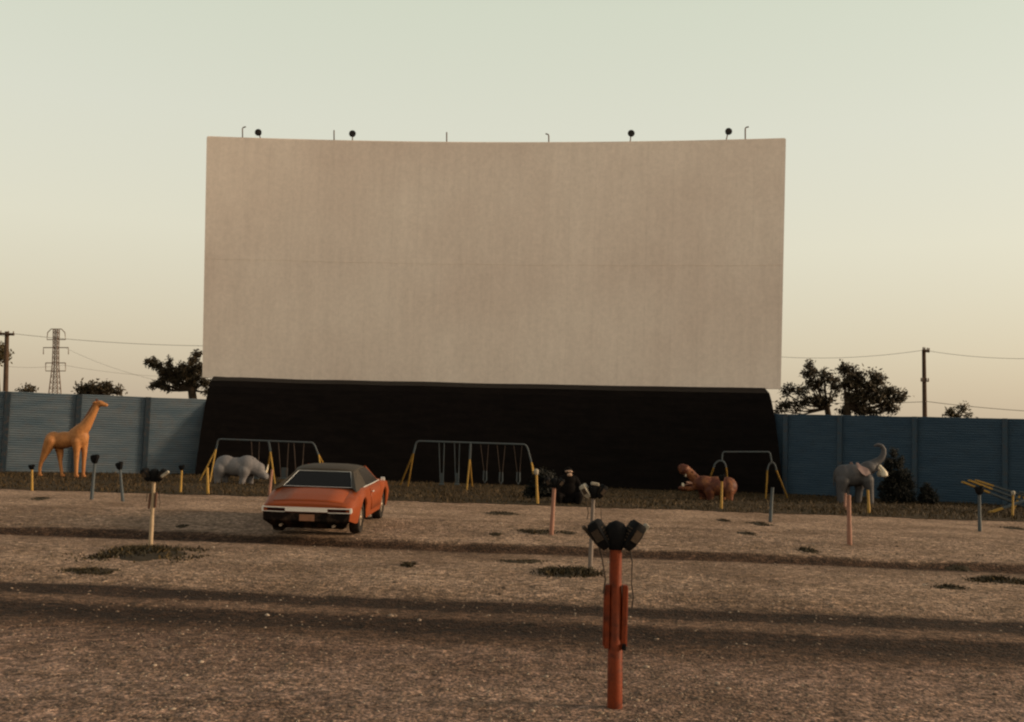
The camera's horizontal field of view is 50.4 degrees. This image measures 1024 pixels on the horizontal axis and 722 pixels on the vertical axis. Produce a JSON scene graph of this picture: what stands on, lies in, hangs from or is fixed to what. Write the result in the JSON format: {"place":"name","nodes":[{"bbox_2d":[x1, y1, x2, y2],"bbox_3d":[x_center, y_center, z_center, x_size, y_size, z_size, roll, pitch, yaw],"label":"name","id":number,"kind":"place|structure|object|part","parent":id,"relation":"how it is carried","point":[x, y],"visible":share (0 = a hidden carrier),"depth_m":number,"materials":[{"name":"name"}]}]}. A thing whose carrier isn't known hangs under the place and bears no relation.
{"place":"outdoors","nodes":[
{"label":"outdoors","id":0,"kind":"place"},
{"bbox_2d":[9,365,146,375],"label":"power line","id":1,"kind":"object","parent":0,"point":[71,366],"visible":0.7,"depth_m":130.14,"materials":[{"name":"metal"}]},
{"bbox_2d":[0,488,1023,721],"bbox_3d":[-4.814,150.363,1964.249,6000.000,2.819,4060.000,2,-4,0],"label":"ground","id":2,"kind":"structure","parent":0,"point":[473,629],"depth_m":12.37,"materials":[{"name":"brown gravel"}]},
{"bbox_2d":[0,331,14,390],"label":"utility pole","id":3,"kind":"object","parent":2,"relation":"on","point":[6,363],"visible":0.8,"depth_m":75.00,"materials":[{"name":"wood"}]},
{"bbox_2d":[0,334,194,345],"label":"power line","id":4,"kind":"object","parent":3,"relation":"attached to","point":[111,342],"visible":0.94,"depth_m":76.53,"materials":[{"name":"rubber"}]},
{"bbox_2d":[0,341,14,366],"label":"distant tree","id":5,"kind":"object","parent":2,"relation":"on","point":[2,351],"visible":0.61,"depth_m":80.04,"materials":[{"name":"green plant"}]},
{"bbox_2d":[15,382,38,391],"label":"distant tree","id":6,"kind":"object","parent":2,"relation":"on","point":[27,388],"visible":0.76,"depth_m":109.84,"materials":[{"name":"green plant"}]},
{"bbox_2d":[28,464,34,490],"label":"speaker post","id":7,"kind":"object","parent":2,"relation":"on","point":[31,467],"visible":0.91,"depth_m":33.30,"materials":[{"name":"yellow metal"}]},
{"bbox_2d":[31,496,49,500],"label":"weed clump","id":8,"kind":"object","parent":2,"relation":"on","point":[40,498],"visible":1,"depth_m":29.34,"materials":[{"name":"plant"}]},
{"bbox_2d":[43,329,68,393],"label":"transmission tower","id":9,"kind":"structure","parent":2,"relation":"on","point":[56,343],"depth_m":210.31,"materials":[{"name":"metal"}]},
{"bbox_2d":[38,399,107,476],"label":"giraffe statue","id":10,"kind":"object","parent":2,"relation":"on","point":[76,438],"visible":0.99,"depth_m":42.33,"materials":[{"name":"paint"}]},
{"bbox_2d":[56,566,120,575],"bbox_3d":[-5.811,2.831,14.761,1.144,0.091,0.760,2,-4,0],"label":"weed clump","id":11,"kind":"object","parent":2,"relation":"on","point":[95,571],"visible":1,"depth_m":14.68,"materials":[{"name":"plant"}]},
{"bbox_2d":[90,454,99,499],"bbox_3d":[-11.566,3.248,30.044,0.252,1.352,0.184,3,-4,14],"label":"speaker post","id":12,"kind":"object","parent":2,"relation":"on","point":[94,459],"visible":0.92,"depth_m":30.01,"materials":[{"name":"black metal"}]},
{"bbox_2d":[70,377,127,395],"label":"distant tree","id":13,"kind":"object","parent":2,"relation":"on","point":[102,388],"visible":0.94,"depth_m":109.72,"materials":[{"name":"green plant"}]},
{"bbox_2d":[0,391,205,473],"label":"metal fence","id":14,"kind":"object","parent":2,"relation":"on","point":[135,435],"visible":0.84,"depth_m":46.87,"materials":[{"name":"blue metal"}]},
{"bbox_2d":[115,461,123,501],"bbox_3d":[-10.668,3.332,29.688,0.220,1.179,0.161,-9,-7,16],"label":"speaker post","id":15,"kind":"object","parent":2,"relation":"on","point":[119,466],"visible":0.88,"depth_m":29.67,"materials":[{"name":"black metal"}]},
{"bbox_2d":[47,543,214,564],"bbox_3d":[-5.772,2.962,17.039,2.418,0.184,3.038,2,-4,0],"label":"weed clump","id":16,"kind":"object","parent":2,"relation":"on","point":[144,552],"visible":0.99,"depth_m":16.70,"materials":[{"name":"plant"}]},
{"bbox_2d":[140,467,169,544],"bbox_3d":[-5.860,2.454,17.782,0.488,1.414,0.196,2,-4,0],"label":"speaker post","id":17,"kind":"object","parent":2,"relation":"on","point":[154,475],"visible":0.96,"depth_m":17.76,"materials":[{"name":"white metal"}]},
{"bbox_2d":[143,348,210,398],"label":"broadleaf tree","id":18,"kind":"object","parent":2,"relation":"on","point":[190,374],"visible":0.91,"depth_m":54.93,"materials":[{"name":"green plant"}]},
{"bbox_2d":[175,524,188,527],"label":"weed clump","id":19,"kind":"object","parent":2,"relation":"on","point":[182,526],"visible":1,"depth_m":21.32,"materials":[{"name":"plant"}]},
{"bbox_2d":[179,465,184,491],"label":"speaker post","id":20,"kind":"object","parent":2,"relation":"on","point":[181,467],"visible":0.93,"depth_m":34.93,"materials":[{"name":"yellow metal"}]},
{"bbox_2d":[206,468,209,493],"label":"speaker post","id":21,"kind":"object","parent":2,"relation":"on","point":[207,481],"visible":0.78,"depth_m":34.27,"materials":[{"name":"yellow metal"}]},
{"bbox_2d":[213,455,268,483],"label":"rhino statue","id":22,"kind":"object","parent":2,"relation":"on","point":[243,468],"visible":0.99,"depth_m":40.89,"materials":[{"name":"grey paint"}]},
{"bbox_2d":[200,438,323,483],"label":"swing set","id":23,"kind":"object","parent":2,"relation":"on","point":[283,473],"visible":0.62,"depth_m":42.82,"materials":[{"name":"blue paint"}]},
{"bbox_2d":[268,469,272,494],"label":"speaker post","id":24,"kind":"object","parent":2,"relation":"on","point":[270,483],"visible":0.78,"depth_m":34.35,"materials":[{"name":"pink metal"}]},
{"bbox_2d":[262,463,388,532],"bbox_3d":[-3.666,2.725,22.322,1.865,1.244,4.716,2,-2,2],"label":"car","id":25,"kind":"object","parent":2,"relation":"on","point":[328,495],"visible":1,"depth_m":20.67,"materials":[{"name":"orange paint"}]},
{"bbox_3d":[-3.721,2.303,21.234,1.302,0.270,0.618,2,-2,2],"label":"rear window","id":26,"kind":"part","parent":25,"relation":"part of","materials":[{"name":"black glass"}]},
{"bbox_3d":[-2.976,2.360,22.435,0.196,0.323,1.544,2,-2,2],"label":"side window","id":27,"kind":"part","parent":25,"relation":"part of","materials":[{"name":"grey glass"}]},
{"bbox_3d":[-2.814,2.790,22.497,0.076,0.442,1.228,2,-2,2],"label":"door","id":28,"kind":"part","parent":25,"relation":"part of","materials":[{"name":"orange paint"}]},
{"bbox_2d":[400,561,416,567],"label":"weed clump","id":29,"kind":"object","parent":2,"relation":"on","point":[409,564],"visible":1,"depth_m":16.45,"materials":[{"name":"plant"}]},
{"bbox_2d":[400,440,533,489],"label":"swing set","id":30,"kind":"object","parent":2,"relation":"on","point":[456,474],"visible":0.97,"depth_m":41.84,"materials":[{"name":"blue paint"}]},
{"bbox_2d":[195,126,785,493],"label":"movie screen","id":31,"kind":"object","parent":2,"relation":"on","point":[608,314],"visible":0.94,"depth_m":51.90,"materials":[{"name":"paint"}]},
{"bbox_2d":[489,532,502,535],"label":"weed clump","id":32,"kind":"object","parent":2,"relation":"on","point":[495,534],"visible":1,"depth_m":21.43,"materials":[{"name":"plant"}]},
{"bbox_2d":[484,510,524,515],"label":"weed clump","id":33,"kind":"object","parent":2,"relation":"on","point":[501,513],"visible":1,"depth_m":29.37,"materials":[{"name":"plant"}]},
{"bbox_2d":[0,470,1023,520],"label":"lawn","id":34,"kind":"structure","parent":2,"relation":"on","point":[484,499],"depth_m":37.78,"materials":[{"name":"plant"}]},
{"bbox_2d":[774,414,1023,505],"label":"metal fence","id":35,"kind":"object","parent":34,"relation":"on","point":[945,456],"visible":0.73,"depth_m":45.24,"materials":[{"name":"blue metal"}]},
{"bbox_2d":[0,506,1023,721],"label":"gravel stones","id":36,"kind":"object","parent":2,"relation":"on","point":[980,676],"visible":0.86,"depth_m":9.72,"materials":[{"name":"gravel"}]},
{"bbox_2d":[491,559,549,563],"bbox_3d":[0.341,3.262,17.748,1.389,0.072,0.652,2,-4,0],"label":"weed clump","id":37,"kind":"object","parent":2,"relation":"on","point":[522,561],"visible":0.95,"depth_m":17.70,"materials":[{"name":"plant"}]},
{"bbox_2d":[511,528,558,534],"bbox_3d":[0.476,3.449,22.117,1.021,0.107,1.067,2,-4,0],"label":"weed clump","id":38,"kind":"object","parent":2,"relation":"on","point":[534,531],"visible":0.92,"depth_m":21.98,"materials":[{"name":"plant"}]},
{"bbox_2d":[534,469,538,503],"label":"speaker post","id":39,"kind":"object","parent":2,"relation":"on","point":[536,472],"visible":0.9,"depth_m":34.60,"materials":[{"name":"yellow metal"}]},
{"bbox_2d":[521,466,556,498],"bbox_3d":[1.046,4.253,37.549,1.480,1.248,0.787,2,-4,0],"label":"bush","id":40,"kind":"object","parent":2,"relation":"on","point":[544,490],"visible":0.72,"depth_m":37.43,"materials":[{"name":"green plant"}]},
{"bbox_2d":[544,477,564,534],"bbox_3d":[0.818,2.941,21.728,0.412,1.236,0.167,4,-4,0],"label":"speaker post","id":41,"kind":"object","parent":2,"relation":"on","point":[554,483],"visible":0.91,"depth_m":21.70,"materials":[{"name":"metal"}]},
{"bbox_2d":[523,564,606,579],"bbox_3d":[0.820,3.084,16.027,1.192,0.144,1.256,1,-4,11],"label":"weed clump","id":42,"kind":"object","parent":2,"relation":"on","point":[571,572],"visible":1,"depth_m":15.95,"materials":[{"name":"plant"}]},
{"bbox_2d":[557,530,576,534],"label":"weed clump","id":43,"kind":"object","parent":2,"relation":"on","point":[567,532],"visible":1,"depth_m":21.94,"materials":[{"name":"plant"}]},
{"bbox_2d":[555,467,582,504],"bbox_3d":[1.838,4.066,35.144,0.916,1.267,0.847,2,-4,0],"label":"ape statue","id":44,"kind":"object","parent":2,"relation":"on","point":[568,491],"visible":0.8,"depth_m":35.00,"materials":[{"name":"paint"}]},
{"bbox_2d":[579,482,607,568],"bbox_3d":[1.230,2.570,16.638,0.439,1.438,0.177,2,-4,0],"label":"speaker post","id":45,"kind":"object","parent":2,"relation":"on","point":[593,491],"visible":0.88,"depth_m":16.61,"materials":[{"name":"grey metal"}]},
{"bbox_2d":[582,518,649,709],"bbox_3d":[0.756,1.917,8.081,0.501,1.479,0.192,2,-4,0],"label":"speaker post","id":46,"kind":"object","parent":2,"relation":"on","point":[615,537],"visible":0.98,"depth_m":8.04,"materials":[{"name":"red metal"}]},
{"bbox_2d":[678,464,736,500],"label":"hippo statue","id":47,"kind":"object","parent":2,"relation":"on","point":[707,487],"visible":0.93,"depth_m":40.07,"materials":[{"name":"red paint"}]},
{"bbox_2d":[718,474,724,508],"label":"speaker post","id":48,"kind":"object","parent":2,"relation":"on","point":[721,478],"visible":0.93,"depth_m":34.87,"materials":[{"name":"yellow metal"}]},
{"bbox_2d":[716,518,729,521],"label":"weed clump","id":49,"kind":"object","parent":2,"relation":"on","point":[722,519],"visible":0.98,"depth_m":29.43,"materials":[{"name":"plant"}]},
{"bbox_2d":[737,531,757,535],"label":"weed clump","id":50,"kind":"object","parent":2,"relation":"on","point":[746,533],"visible":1,"depth_m":22.72,"materials":[{"name":"plant"}]},
{"bbox_2d":[710,451,788,498],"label":"swing set","id":51,"kind":"object","parent":2,"relation":"on","point":[721,460],"visible":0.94,"depth_m":42.36,"materials":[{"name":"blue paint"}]},
{"bbox_2d":[744,521,775,525],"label":"weed clump","id":52,"kind":"object","parent":2,"relation":"on","point":[759,523],"visible":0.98,"depth_m":28.46,"materials":[{"name":"plant"}]},
{"bbox_2d":[768,487,773,521],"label":"speaker post","id":53,"kind":"object","parent":2,"relation":"on","point":[771,505],"visible":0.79,"depth_m":29.82,"materials":[{"name":"metal"}]},
{"bbox_2d":[795,546,818,553],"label":"weed clump","id":54,"kind":"object","parent":2,"relation":"on","point":[813,550],"visible":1,"depth_m":20.38,"materials":[{"name":"plant"}]},
{"bbox_2d":[774,359,843,414],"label":"broadleaf tree","id":55,"kind":"object","parent":2,"relation":"on","point":[819,402],"visible":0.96,"depth_m":61.97,"materials":[{"name":"green plant"}]},
{"bbox_2d":[843,493,846,508],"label":"speaker post","id":56,"kind":"object","parent":2,"relation":"on","point":[845,498],"visible":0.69,"depth_m":36.62,"materials":[{"name":"metal"}]},
{"bbox_2d":[847,495,851,544],"bbox_3d":[6.643,3.181,21.433,0.102,1.072,0.102,1,-4,-12],"label":"speaker post","id":57,"kind":"object","parent":2,"relation":"on","point":[849,533],"visible":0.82,"depth_m":21.40,"materials":[{"name":"metal"}]},
{"bbox_2d":[833,443,887,503],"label":"elephant statue","id":58,"kind":"object","parent":2,"relation":"on","point":[858,477],"visible":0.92,"depth_m":40.91,"materials":[{"name":"grey paint"}]},
{"bbox_2d":[867,490,870,512],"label":"speaker post","id":59,"kind":"object","parent":2,"relation":"on","point":[868,503],"visible":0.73,"depth_m":35.16,"materials":[{"name":"yellow metal"}]},
{"bbox_2d":[829,359,910,415],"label":"broadleaf tree","id":60,"kind":"object","parent":2,"relation":"on","point":[858,398],"visible":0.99,"depth_m":59.91,"materials":[{"name":"green plant"}]},
{"bbox_2d":[876,446,916,502],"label":"bush","id":61,"kind":"object","parent":2,"relation":"on","point":[898,484],"visible":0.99,"depth_m":42.00,"materials":[{"name":"green plant"}]},
{"bbox_2d":[920,347,929,416],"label":"utility pole","id":62,"kind":"object","parent":2,"relation":"on","point":[923,380],"visible":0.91,"depth_m":70.04,"materials":[{"name":"wood"}]},
{"bbox_2d":[789,350,1023,358],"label":"power line","id":63,"kind":"object","parent":62,"relation":"attached to","point":[931,351],"visible":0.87,"depth_m":70.05,"materials":[{"name":"rubber"}]},
{"bbox_2d":[917,481,941,504],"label":"bush","id":64,"kind":"object","parent":2,"relation":"on","point":[927,494],"visible":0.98,"depth_m":41.92,"materials":[{"name":"green plant"}]},
{"bbox_2d":[925,583,970,589],"bbox_3d":[6.299,3.273,15.832,0.784,0.079,0.567,5,-5,-36],"label":"weed clump","id":65,"kind":"object","parent":2,"relation":"on","point":[949,586],"visible":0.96,"depth_m":15.78,"materials":[{"name":"plant"}]},
{"bbox_2d":[944,563,973,571],"bbox_3d":[7.942,3.664,19.323,0.625,0.147,0.498,-1,-5,37],"label":"weed clump","id":66,"kind":"object","parent":2,"relation":"on","point":[954,567],"visible":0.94,"depth_m":19.34,"materials":[{"name":"plant"}]},
{"bbox_2d":[942,400,977,417],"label":"distant tree","id":67,"kind":"object","parent":2,"relation":"on","point":[950,411],"visible":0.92,"depth_m":84.94,"materials":[{"name":"green plant"}]},
{"bbox_2d":[974,485,984,531],"bbox_3d":[12.265,3.917,28.550,0.243,1.301,0.177,1,-4,-2],"label":"speaker post","id":68,"kind":"object","parent":2,"relation":"on","point":[979,490],"visible":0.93,"depth_m":28.52,"materials":[{"name":"black metal"}]},
{"bbox_2d":[961,479,1023,512],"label":"seesaw","id":69,"kind":"object","parent":2,"relation":"on","point":[1019,501],"visible":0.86,"depth_m":37.70,"materials":[{"name":"yellow paint"}]},
{"bbox_2d":[962,574,1023,584],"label":"weed clump","id":70,"kind":"object","parent":2,"relation":"on","point":[993,578],"visible":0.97,"depth_m":17.02,"materials":[{"name":"plant"}]},
{"bbox_2d":[990,526,1023,529],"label":"weed clump","id":71,"kind":"object","parent":2,"relation":"on","point":[1010,527],"visible":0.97,"depth_m":30.27,"materials":[{"name":"plant"}]},
{"bbox_2d":[1011,491,1014,516],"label":"speaker post","id":72,"kind":"object","parent":2,"relation":"on","point":[1012,508],"visible":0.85,"depth_m":35.32,"materials":[{"name":"metal"}]},
{"bbox_2d":[0,0,1023,418],"label":"sky","id":73,"kind":"structure","parent":0,"point":[901,122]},
{"bbox_2d":[798,401,1021,410],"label":"power line","id":74,"kind":"object","parent":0,"point":[953,404],"visible":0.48,"depth_m":81.61,"materials":[{"name":"rubber"}]}
]}

